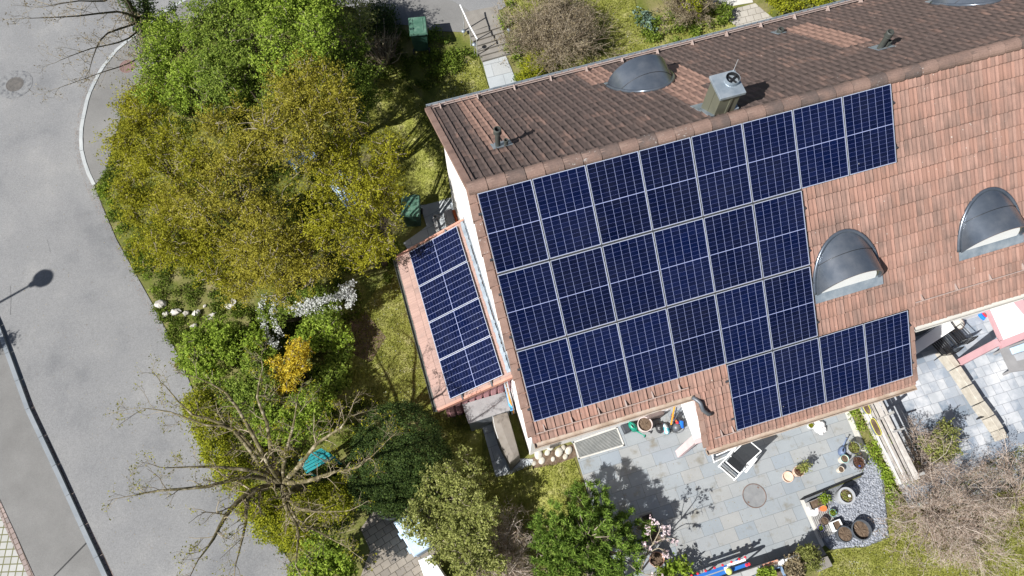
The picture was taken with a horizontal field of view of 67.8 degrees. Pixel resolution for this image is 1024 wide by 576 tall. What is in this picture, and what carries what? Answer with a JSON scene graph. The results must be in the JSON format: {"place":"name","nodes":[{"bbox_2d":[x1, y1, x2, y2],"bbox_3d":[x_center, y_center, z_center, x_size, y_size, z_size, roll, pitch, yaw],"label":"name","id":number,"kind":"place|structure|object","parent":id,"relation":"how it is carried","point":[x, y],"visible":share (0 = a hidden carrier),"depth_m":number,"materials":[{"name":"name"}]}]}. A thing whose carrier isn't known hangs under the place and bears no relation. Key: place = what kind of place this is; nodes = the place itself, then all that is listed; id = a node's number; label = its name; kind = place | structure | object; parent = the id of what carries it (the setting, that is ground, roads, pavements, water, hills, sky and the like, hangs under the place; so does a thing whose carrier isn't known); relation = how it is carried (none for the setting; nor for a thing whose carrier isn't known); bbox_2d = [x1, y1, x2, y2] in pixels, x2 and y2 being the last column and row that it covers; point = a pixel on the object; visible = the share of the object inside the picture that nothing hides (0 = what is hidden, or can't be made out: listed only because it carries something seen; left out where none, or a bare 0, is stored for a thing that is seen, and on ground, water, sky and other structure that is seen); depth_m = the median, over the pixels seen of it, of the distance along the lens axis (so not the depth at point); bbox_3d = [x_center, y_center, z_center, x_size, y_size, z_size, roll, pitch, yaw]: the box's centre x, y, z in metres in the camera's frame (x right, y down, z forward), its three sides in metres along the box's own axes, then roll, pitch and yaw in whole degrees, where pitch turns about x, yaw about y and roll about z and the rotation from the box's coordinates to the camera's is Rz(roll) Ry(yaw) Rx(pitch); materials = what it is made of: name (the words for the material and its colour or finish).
{"place":"outdoors","nodes":[
{"label":"outdoors","id":0,"kind":"place"},
{"bbox_2d":[0,517,27,575],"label":"paved yard","id":1,"kind":"structure","parent":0,"point":[11,564],"depth_m":21.38,"materials":[{"name":"beige stone"}]},
{"bbox_2d":[0,342,101,575],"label":"pavement","id":2,"kind":"structure","parent":0,"point":[42,520],"depth_m":21.98,"materials":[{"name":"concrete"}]},
{"bbox_2d":[83,0,216,183],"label":"footpath","id":3,"kind":"structure","parent":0,"point":[98,112],"depth_m":26.16,"materials":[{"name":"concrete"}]},
{"bbox_2d":[0,0,505,575],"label":"road","id":4,"kind":"structure","parent":0,"point":[104,324],"depth_m":23.99,"materials":[{"name":"asphalt"}]},
{"bbox_2d":[0,70,32,98],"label":"manhole cover","id":5,"kind":"object","parent":4,"relation":"on","point":[13,84],"visible":1,"depth_m":26.50,"materials":[{"name":"metal"}]},
{"bbox_2d":[0,325,108,575],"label":"kerb","id":6,"kind":"structure","parent":4,"relation":"on","point":[58,473],"depth_m":22.44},
{"bbox_2d":[24,386,113,575],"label":"gutter setts","id":7,"kind":"structure","parent":4,"relation":"on","point":[103,559],"depth_m":22.12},
{"bbox_2d":[361,510,436,575],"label":"driveway","id":8,"kind":"structure","parent":0,"point":[399,560],"depth_m":21.52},
{"bbox_2d":[348,267,481,470],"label":"side lawn","id":9,"kind":"structure","parent":0,"point":[474,441],"depth_m":23.49,"materials":[{"name":"green plant"}]},
{"bbox_2d":[350,310,385,361],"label":"dry soil","id":10,"kind":"structure","parent":9,"relation":"on","point":[364,336],"depth_m":23.94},
{"bbox_2d":[462,392,510,430],"bbox_3d":[-0.732,3.686,22.506,1.287,1.350,0.601,-16,69,-6],"label":"storage box","id":11,"kind":"object","parent":9,"relation":"on","point":[480,413],"visible":0.99,"depth_m":21.90,"materials":[{"name":"grey plastic"}]},
{"bbox_2d":[348,0,1023,575],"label":"lawn grass","id":12,"kind":"structure","parent":9,"relation":"on","point":[396,338],"depth_m":23.48,"materials":[{"name":"plant"}]},
{"bbox_2d":[372,0,468,31],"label":"street apron","id":13,"kind":"object","parent":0,"point":[447,14],"visible":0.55,"depth_m":26.77,"materials":[{"name":"asphalt"}]},
{"bbox_2d":[403,197,453,248],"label":"side path","id":14,"kind":"structure","parent":0,"point":[430,210],"depth_m":25.27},
{"bbox_2d":[369,57,488,203],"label":"lawn","id":15,"kind":"structure","parent":0,"point":[418,119],"depth_m":26.48,"materials":[{"name":"green plant"}]},
{"bbox_2d":[483,56,516,87],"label":"garden path","id":16,"kind":"structure","parent":0,"point":[497,74],"depth_m":26.64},
{"bbox_2d":[94,0,906,575],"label":"ground","id":17,"kind":"structure","parent":0,"point":[370,284],"depth_m":24.73,"materials":[{"name":"plant"}]},
{"bbox_2d":[0,0,159,102],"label":"bare tree","id":18,"kind":"object","parent":17,"relation":"on","point":[133,13],"visible":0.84,"depth_m":23.60,"materials":[{"name":"brown plant"}]},
{"bbox_2d":[79,0,186,185],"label":"kerb","id":19,"kind":"structure","parent":17,"relation":"on","point":[89,175],"depth_m":26.08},
{"bbox_2d":[91,85,178,340],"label":"verge grass","id":20,"kind":"structure","parent":17,"relation":"on","point":[101,194],"depth_m":25.26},
{"bbox_2d":[89,70,221,215],"bbox_3d":[-11.208,-3.835,23.612,3.835,4.870,5.807,-37,72,-14],"label":"budding tree","id":21,"kind":"object","parent":17,"relation":"on","point":[145,160],"visible":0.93,"depth_m":22.32,"materials":[{"name":"green plant"}]},
{"bbox_2d":[113,172,246,294],"bbox_3d":[-9.756,-1.222,22.842,5.334,4.316,2.985,29,71,11],"label":"budding tree","id":22,"kind":"object","parent":17,"relation":"on","point":[156,243],"visible":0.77,"depth_m":21.65,"materials":[{"name":"green plant"}]},
{"bbox_2d":[126,1,238,118],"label":"leafy tree","id":23,"kind":"object","parent":17,"relation":"on","point":[173,70],"visible":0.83,"depth_m":23.53,"materials":[{"name":"green plant"}]},
{"bbox_2d":[178,380,232,447],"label":"bush","id":24,"kind":"object","parent":17,"relation":"on","point":[208,412],"visible":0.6,"depth_m":21.42,"materials":[{"name":"green plant"}]},
{"bbox_2d":[193,431,254,494],"bbox_3d":[-7.989,4.954,21.511,1.298,2.103,2.091,-38,73,-14],"label":"hedge","id":25,"kind":"object","parent":17,"relation":"on","point":[223,460],"visible":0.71,"depth_m":20.96,"materials":[{"name":"green plant"}]},
{"bbox_2d":[171,314,277,396],"bbox_3d":[-8.516,1.889,22.762,2.891,2.115,2.538,-29,71,-11],"label":"leafy bush","id":26,"kind":"object","parent":17,"relation":"on","point":[224,345],"visible":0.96,"depth_m":22.26,"materials":[{"name":"green plant"}]},
{"bbox_2d":[147,89,324,287],"bbox_3d":[-7.316,-2.207,22.639,5.871,5.441,4.504,33,71,12],"label":"budding tree","id":27,"kind":"object","parent":17,"relation":"on","point":[245,210],"visible":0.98,"depth_m":20.92,"materials":[{"name":"green plant"}]},
{"bbox_2d":[173,0,298,130],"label":"leafy tree","id":28,"kind":"object","parent":17,"relation":"on","point":[221,80],"visible":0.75,"depth_m":22.59,"materials":[{"name":"green plant"}]},
{"bbox_2d":[210,353,283,428],"bbox_3d":[-7.312,3.308,22.217,2.203,2.041,1.997,35,72,13],"label":"leafy bush","id":29,"kind":"object","parent":17,"relation":"on","point":[246,393],"visible":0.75,"depth_m":21.59,"materials":[{"name":"green plant"}]},
{"bbox_2d":[101,337,413,575],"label":"bare tree","id":30,"kind":"object","parent":17,"relation":"on","point":[272,476],"visible":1,"depth_m":18.48,"materials":[{"name":"brown plant"}]},
{"bbox_2d":[229,480,289,544],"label":"hedge","id":31,"kind":"object","parent":17,"relation":"on","point":[267,523],"visible":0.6,"depth_m":20.32,"materials":[{"name":"green plant"}]},
{"bbox_2d":[202,216,360,312],"bbox_3d":[-6.487,-0.295,22.430,4.502,4.380,2.835,5,68,2],"label":"budding tree","id":32,"kind":"object","parent":17,"relation":"on","point":[302,271],"visible":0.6,"depth_m":21.18,"materials":[{"name":"green plant"}]},
{"bbox_2d":[261,334,315,397],"bbox_3d":[-6.501,2.454,22.606,1.710,2.110,1.767,-16,69,-6],"label":"forsythia","id":33,"kind":"object","parent":17,"relation":"on","point":[296,354],"visible":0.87,"depth_m":21.94,"materials":[{"name":"plant"}]},
{"bbox_2d":[97,5,481,558],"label":"undergrowth","id":34,"kind":"object","parent":17,"relation":"on","point":[237,313],"visible":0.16,"depth_m":24.89,"materials":[{"name":"plant"}]},
{"bbox_2d":[226,0,353,92],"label":"leafy tree","id":35,"kind":"object","parent":17,"relation":"on","point":[316,20],"visible":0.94,"depth_m":22.22,"materials":[{"name":"green plant"}]},
{"bbox_2d":[244,381,336,450],"bbox_3d":[-6.219,3.903,21.989,2.688,2.013,1.775,-16,69,-6],"label":"leafy bush","id":36,"kind":"object","parent":17,"relation":"on","point":[311,410],"visible":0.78,"depth_m":21.36,"materials":[{"name":"green plant"}]},
{"bbox_2d":[217,43,375,192],"bbox_3d":[-5.920,-4.213,22.959,4.099,6.364,4.317,28,70,11],"label":"budding tree","id":37,"kind":"object","parent":17,"relation":"on","point":[305,122],"visible":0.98,"depth_m":21.03,"materials":[{"name":"green plant"}]},
{"bbox_2d":[251,279,356,352],"bbox_3d":[-6.212,0.613,23.411,3.286,1.881,1.820,-25,70,-10],"label":"white flowering bush","id":38,"kind":"object","parent":17,"relation":"on","point":[307,308],"visible":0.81,"depth_m":22.81,"materials":[{"name":"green plant"}]},
{"bbox_2d":[270,474,359,559],"bbox_3d":[-5.430,6.167,20.995,2.788,2.146,1.617,-36,72,-14],"label":"hedge","id":39,"kind":"object","parent":17,"relation":"on","point":[323,492],"visible":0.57,"depth_m":20.45,"materials":[{"name":"green plant"}]},
{"bbox_2d":[284,529,359,575],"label":"leafy bush","id":40,"kind":"object","parent":17,"relation":"on","point":[334,562],"visible":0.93,"depth_m":19.79,"materials":[{"name":"green plant"}]},
{"bbox_2d":[290,310,355,354],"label":"leafy bush","id":41,"kind":"object","parent":17,"relation":"on","point":[333,335],"visible":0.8,"depth_m":23.08,"materials":[{"name":"green plant"}]},
{"bbox_2d":[305,342,355,396],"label":"leafy bush","id":42,"kind":"object","parent":17,"relation":"on","point":[334,368],"visible":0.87,"depth_m":22.80,"materials":[{"name":"green plant"}]},
{"bbox_2d":[290,7,388,137],"bbox_3d":[-5.350,-6.239,24.585,2.793,4.838,3.552,-35,72,-13],"label":"leafy tree","id":43,"kind":"object","parent":17,"relation":"on","point":[363,86],"visible":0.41,"depth_m":23.31,"materials":[{"name":"green plant"}]},
{"bbox_2d":[309,0,379,61],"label":"willow shrub","id":44,"kind":"object","parent":17,"relation":"on","point":[364,13],"visible":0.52,"depth_m":24.59,"materials":[{"name":"green plant"}]},
{"bbox_2d":[283,120,412,277],"bbox_3d":[-4.421,-2.095,22.511,3.275,5.595,4.258,12,68,5],"label":"budding tree","id":45,"kind":"object","parent":17,"relation":"on","point":[373,243],"visible":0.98,"depth_m":20.88,"materials":[{"name":"green plant"}]},
{"bbox_2d":[347,0,402,45],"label":"round shrub","id":46,"kind":"object","parent":17,"relation":"on","point":[388,15],"visible":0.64,"depth_m":26.06,"materials":[{"name":"green plant"}]},
{"bbox_2d":[355,18,405,74],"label":"cut back shrub","id":47,"kind":"object","parent":17,"relation":"on","point":[378,51],"visible":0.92,"depth_m":26.13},
{"bbox_2d":[340,398,454,515],"bbox_3d":[-3.182,4.628,21.103,3.217,3.109,3.047,-16,69,-6],"label":"clipped yew","id":48,"kind":"object","parent":17,"relation":"on","point":[402,460],"visible":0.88,"depth_m":20.29,"materials":[{"name":"green plant"}]},
{"bbox_2d":[408,16,429,54],"bbox_3d":[-3.138,-8.549,25.859,0.609,1.080,0.799,-6,68,-3],"label":"wheelie bin","id":49,"kind":"object","parent":17,"relation":"on","point":[418,32],"visible":1,"depth_m":25.46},
{"bbox_2d":[398,444,501,551],"bbox_3d":[-1.789,5.837,20.846,2.785,2.829,2.696,-16,69,-6],"label":"olive shrub","id":50,"kind":"object","parent":17,"relation":"on","point":[453,481],"visible":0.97,"depth_m":19.97,"materials":[{"name":"green plant"}]},
{"bbox_2d":[393,216,512,417],"bbox_3d":[-1.770,1.082,22.300,2.290,3.705,4.900,-16,69,-6],"label":"lean to","id":51,"kind":"object","parent":17,"relation":"on","point":[440,399],"visible":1,"depth_m":21.49,"materials":[{"name":"tile"}]},
{"bbox_2d":[409,226,467,285],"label":"solar panel","id":52,"kind":"object","parent":51,"relation":"attached to","point":[439,255],"visible":1,"depth_m":21.91,"materials":[{"name":"glass"}]},
{"bbox_2d":[419,261,478,322],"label":"solar panel","id":53,"kind":"object","parent":51,"relation":"attached to","point":[448,291],"visible":1,"depth_m":21.49,"materials":[{"name":"glass"}]},
{"bbox_2d":[429,298,490,359],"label":"solar panel","id":54,"kind":"object","parent":51,"relation":"attached to","point":[459,329],"visible":1,"depth_m":21.07,"materials":[{"name":"glass"}]},
{"bbox_2d":[439,336,502,398],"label":"solar panel","id":55,"kind":"object","parent":51,"relation":"attached to","point":[473,366],"visible":1,"depth_m":20.65,"materials":[{"name":"glass"}]},
{"bbox_2d":[424,514,512,575],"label":"olive shrub","id":56,"kind":"object","parent":17,"relation":"on","point":[469,546],"visible":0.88,"depth_m":19.71,"materials":[{"name":"green plant"}]},
{"bbox_2d":[462,6,499,32],"bbox_3d":[-1.065,-9.440,26.713,1.365,0.114,0.832,-16,69,-6],"label":"path landing","id":57,"kind":"object","parent":17,"relation":"on","point":[480,18],"visible":0.86,"depth_m":26.68,"materials":[{"name":"concrete"}]},
{"bbox_2d":[468,24,510,62],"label":"steps","id":58,"kind":"structure","parent":17,"relation":"on","point":[487,51],"depth_m":26.59,"materials":[{"name":"concrete"}]},
{"bbox_2d":[440,498,541,575],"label":"dry bush","id":59,"kind":"object","parent":17,"relation":"on","point":[512,569],"visible":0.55,"depth_m":20.78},
{"bbox_2d":[483,424,532,476],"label":"barbecue slabs","id":60,"kind":"structure","parent":17,"relation":"on","point":[500,465],"depth_m":22.43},
{"bbox_2d":[492,412,519,470],"bbox_3d":[-0.152,4.442,22.072,0.514,1.158,1.561,-16,69,-6],"label":"covered barbecue","id":61,"kind":"object","parent":60,"relation":"on","point":[504,435],"visible":0.98,"depth_m":21.61,"materials":[{"name":"fabric"}]},
{"bbox_2d":[417,0,730,80],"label":"bed plants","id":62,"kind":"object","parent":17,"relation":"on","point":[451,56],"visible":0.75,"depth_m":26.59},
{"bbox_2d":[527,478,655,575],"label":"leafy shrub","id":63,"kind":"object","parent":17,"relation":"on","point":[583,550],"visible":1,"depth_m":19.43,"materials":[{"name":"green plant"}]},
{"bbox_2d":[425,0,1023,456],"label":"terraced house","id":64,"kind":"structure","parent":17,"relation":"on","point":[927,230],"depth_m":17.50,"materials":[{"name":"tile"}]},
{"bbox_2d":[477,179,548,273],"bbox_3d":[0.045,-1.254,15.639,1.154,0.035,1.722,-16,108,-6],"label":"solar panel","id":65,"kind":"object","parent":64,"relation":"attached to","point":[512,223],"visible":1,"depth_m":15.62,"materials":[{"name":"glass"}]},
{"bbox_2d":[497,261,565,349],"bbox_3d":[0.439,0.381,16.176,1.154,0.037,1.722,-16,108,-6],"label":"solar panel","id":66,"kind":"object","parent":64,"relation":"attached to","point":[531,303],"visible":1,"depth_m":16.16,"materials":[{"name":"glass"}]},
{"bbox_2d":[516,337,581,421],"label":"solar panel","id":67,"kind":"object","parent":64,"relation":"attached to","point":[549,377],"visible":1,"depth_m":16.69,"materials":[{"name":"glass"}]},
{"bbox_2d":[532,165,600,258],"bbox_3d":[1.149,-1.565,15.766,1.154,0.035,1.722,-16,108,-6],"label":"solar panel","id":68,"kind":"object","parent":64,"relation":"attached to","point":[566,210],"visible":1,"depth_m":15.75,"materials":[{"name":"glass"}]},
{"bbox_2d":[550,246,615,334],"bbox_3d":[1.543,0.070,16.303,1.154,0.037,1.722,-16,108,-6],"label":"solar panel","id":69,"kind":"object","parent":64,"relation":"attached to","point":[583,290],"visible":1,"depth_m":16.28,"materials":[{"name":"glass"}]},
{"bbox_2d":[567,322,630,406],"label":"solar panel","id":70,"kind":"object","parent":64,"relation":"attached to","point":[599,364],"visible":1,"depth_m":16.82,"materials":[{"name":"glass"}]},
{"bbox_2d":[586,151,651,243],"bbox_3d":[2.252,-1.876,15.893,1.154,0.035,1.722,-16,108,-6],"label":"solar panel","id":71,"kind":"object","parent":64,"relation":"attached to","point":[618,193],"visible":1,"depth_m":15.87,"materials":[{"name":"glass"}]},
{"bbox_2d":[602,232,665,320],"bbox_3d":[2.650,-0.242,16.431,1.154,0.037,1.722,-16,108,-6],"label":"solar panel","id":72,"kind":"object","parent":64,"relation":"attached to","point":[634,276],"visible":1,"depth_m":16.41,"materials":[{"name":"glass"}]},
{"bbox_2d":[617,308,677,391],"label":"solar panel","id":73,"kind":"object","parent":64,"relation":"attached to","point":[647,348],"visible":1,"depth_m":16.95,"materials":[{"name":"glass"}]},
{"bbox_2d":[638,137,701,229],"bbox_3d":[3.352,-2.186,16.020,1.154,0.035,1.722,-16,108,-6],"label":"solar panel","id":74,"kind":"object","parent":64,"relation":"attached to","point":[670,182],"visible":1,"depth_m":16.00,"materials":[{"name":"glass"}]},
{"bbox_2d":[653,218,714,305],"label":"solar panel","id":75,"kind":"object","parent":64,"relation":"attached to","point":[684,262],"visible":1,"depth_m":16.54,"materials":[{"name":"glass"}]},
{"bbox_2d":[666,294,725,377],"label":"solar panel","id":76,"kind":"object","parent":64,"relation":"attached to","point":[696,335],"visible":1,"depth_m":17.08,"materials":[{"name":"glass"}]},
{"bbox_2d":[691,123,751,215],"bbox_3d":[4.459,-2.498,16.148,1.154,0.035,1.722,-16,108,-6],"label":"solar panel","id":77,"kind":"object","parent":64,"relation":"attached to","point":[721,167],"visible":1,"depth_m":16.13,"materials":[{"name":"glass"}]},
{"bbox_2d":[703,204,762,291],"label":"solar panel","id":78,"kind":"object","parent":64,"relation":"attached to","point":[732,245],"visible":1,"depth_m":16.67,"materials":[{"name":"glass"}]},
{"bbox_2d":[715,280,771,363],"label":"solar panel","id":79,"kind":"object","parent":64,"relation":"attached to","point":[743,321],"visible":1,"depth_m":17.20,"materials":[{"name":"glass"}]},
{"bbox_2d":[726,351,780,430],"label":"solar panel","id":80,"kind":"object","parent":64,"relation":"attached to","point":[753,390],"visible":1,"depth_m":17.74,"materials":[{"name":"glass"}]},
{"bbox_2d":[742,110,800,201],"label":"solar panel","id":81,"kind":"object","parent":64,"relation":"attached to","point":[771,155],"visible":1,"depth_m":16.26,"materials":[{"name":"glass"}]},
{"bbox_2d":[753,191,809,277],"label":"solar panel","id":82,"kind":"object","parent":64,"relation":"attached to","point":[781,234],"visible":1,"depth_m":16.79,"materials":[{"name":"glass"}]},
{"bbox_2d":[763,266,817,348],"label":"solar panel","id":83,"kind":"object","parent":64,"relation":"attached to","point":[789,299],"visible":1,"depth_m":17.33,"materials":[{"name":"glass"}]},
{"bbox_2d":[773,337,825,416],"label":"solar panel","id":84,"kind":"object","parent":64,"relation":"attached to","point":[799,376],"visible":1,"depth_m":17.87,"materials":[{"name":"glass"}]},
{"bbox_2d":[792,97,848,188],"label":"solar panel","id":85,"kind":"object","parent":64,"relation":"attached to","point":[820,138],"visible":1,"depth_m":16.38,"materials":[{"name":"glass"}]},
{"bbox_2d":[818,323,868,402],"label":"solar panel","id":86,"kind":"object","parent":64,"relation":"attached to","point":[844,362],"visible":1,"depth_m":18.00,"materials":[{"name":"glass"}]},
{"bbox_2d":[842,84,896,174],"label":"solar panel","id":87,"kind":"object","parent":64,"relation":"attached to","point":[869,129],"visible":1,"depth_m":16.51,"materials":[{"name":"glass"}]},
{"bbox_2d":[863,310,912,388],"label":"solar panel","id":88,"kind":"object","parent":64,"relation":"attached to","point":[888,348],"visible":1,"depth_m":18.12,"materials":[{"name":"glass"}]},
{"bbox_2d":[804,455,889,548],"bbox_3d":[9.493,6.051,21.289,2.589,0.001,2.266,-16,69,-6],"label":"gravel base","id":89,"kind":"object","parent":17,"relation":"on","point":[832,491],"visible":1,"depth_m":21.36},
{"bbox_2d":[823,456,888,548],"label":"gravel","id":90,"kind":"structure","parent":89,"relation":"on","point":[869,485],"depth_m":21.22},
{"bbox_2d":[848,405,921,510],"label":"bed plants","id":91,"kind":"object","parent":17,"relation":"on","point":[888,475],"visible":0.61,"depth_m":21.58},
{"bbox_2d":[859,401,924,484],"bbox_3d":[10.297,3.688,21.420,0.340,1.560,3.600,-16,69,-6],"label":"slatted fence","id":92,"kind":"object","parent":17,"relation":"on","point":[884,437],"visible":0.6,"depth_m":21.08,"materials":[{"name":"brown wood"}]},
{"bbox_2d":[472,459,592,537],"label":"front lawn","id":93,"kind":"structure","parent":0,"point":[538,500],"depth_m":21.72,"materials":[{"name":"green plant"}]},
{"bbox_2d":[504,0,736,75],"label":"back lawn","id":94,"kind":"structure","parent":0,"point":[727,25],"depth_m":27.14,"materials":[{"name":"green plant"}]},
{"bbox_2d":[491,0,639,76],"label":"hazel shrub","id":95,"kind":"object","parent":94,"relation":"on","point":[559,22],"visible":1,"depth_m":25.75,"materials":[{"name":"plant"}]},
{"bbox_2d":[652,0,720,33],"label":"hazel shrub","id":96,"kind":"object","parent":94,"relation":"on","point":[681,10],"visible":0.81,"depth_m":26.65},
{"bbox_2d":[571,408,868,575],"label":"terrace","id":97,"kind":"structure","parent":0,"point":[658,471],"depth_m":21.45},
{"bbox_2d":[573,427,624,458],"bbox_3d":[2.486,4.472,21.952,1.397,0.080,0.588,-16,69,-6],"label":"light well grating","id":98,"kind":"object","parent":97,"relation":"in","point":[601,442],"visible":1,"depth_m":21.92,"materials":[{"name":"metal"}]},
{"bbox_2d":[718,442,761,479],"bbox_3d":[6.353,4.775,21.233,0.680,1.062,0.854,41,73,15],"label":"deck chair","id":99,"kind":"object","parent":97,"relation":"on","point":[740,458],"visible":0.88,"depth_m":21.27,"materials":[{"name":"white paint"}]},
{"bbox_2d":[817,482,1023,575],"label":"garden lawn","id":100,"kind":"structure","parent":0,"point":[862,561],"depth_m":20.78,"materials":[{"name":"green plant"}]},
{"bbox_2d":[868,428,1022,575],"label":"bare shrub","id":101,"kind":"object","parent":100,"relation":"on","point":[929,525],"visible":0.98,"depth_m":20.26,"materials":[{"name":"plant"}]},
{"bbox_2d":[971,432,1023,567],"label":"bare shrub","id":102,"kind":"object","parent":100,"relation":"on","point":[1011,481],"visible":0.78,"depth_m":20.88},
{"bbox_2d":[868,314,1023,507],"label":"patio","id":103,"kind":"structure","parent":0,"point":[937,395],"depth_m":22.35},
{"bbox_2d":[893,411,966,513],"bbox_3d":[11.658,4.795,21.152,1.893,1.570,2.354,-42,74,-15],"label":"bare shrub","id":104,"kind":"object","parent":103,"relation":"on","point":[913,435],"visible":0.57,"depth_m":21.13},
{"bbox_2d":[917,417,962,468],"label":"leafy shrub","id":105,"kind":"object","parent":103,"relation":"on","point":[942,425],"visible":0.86,"depth_m":20.94,"materials":[{"name":"green plant"}]},
{"bbox_2d":[935,350,1007,441],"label":"block wall","id":106,"kind":"structure","parent":103,"relation":"on","point":[971,394],"depth_m":22.16,"materials":[{"name":"stone"}]},
{"bbox_2d":[993,340,1023,375],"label":"sun lounger","id":107,"kind":"object","parent":103,"relation":"on","point":[1013,356],"visible":1,"depth_m":22.45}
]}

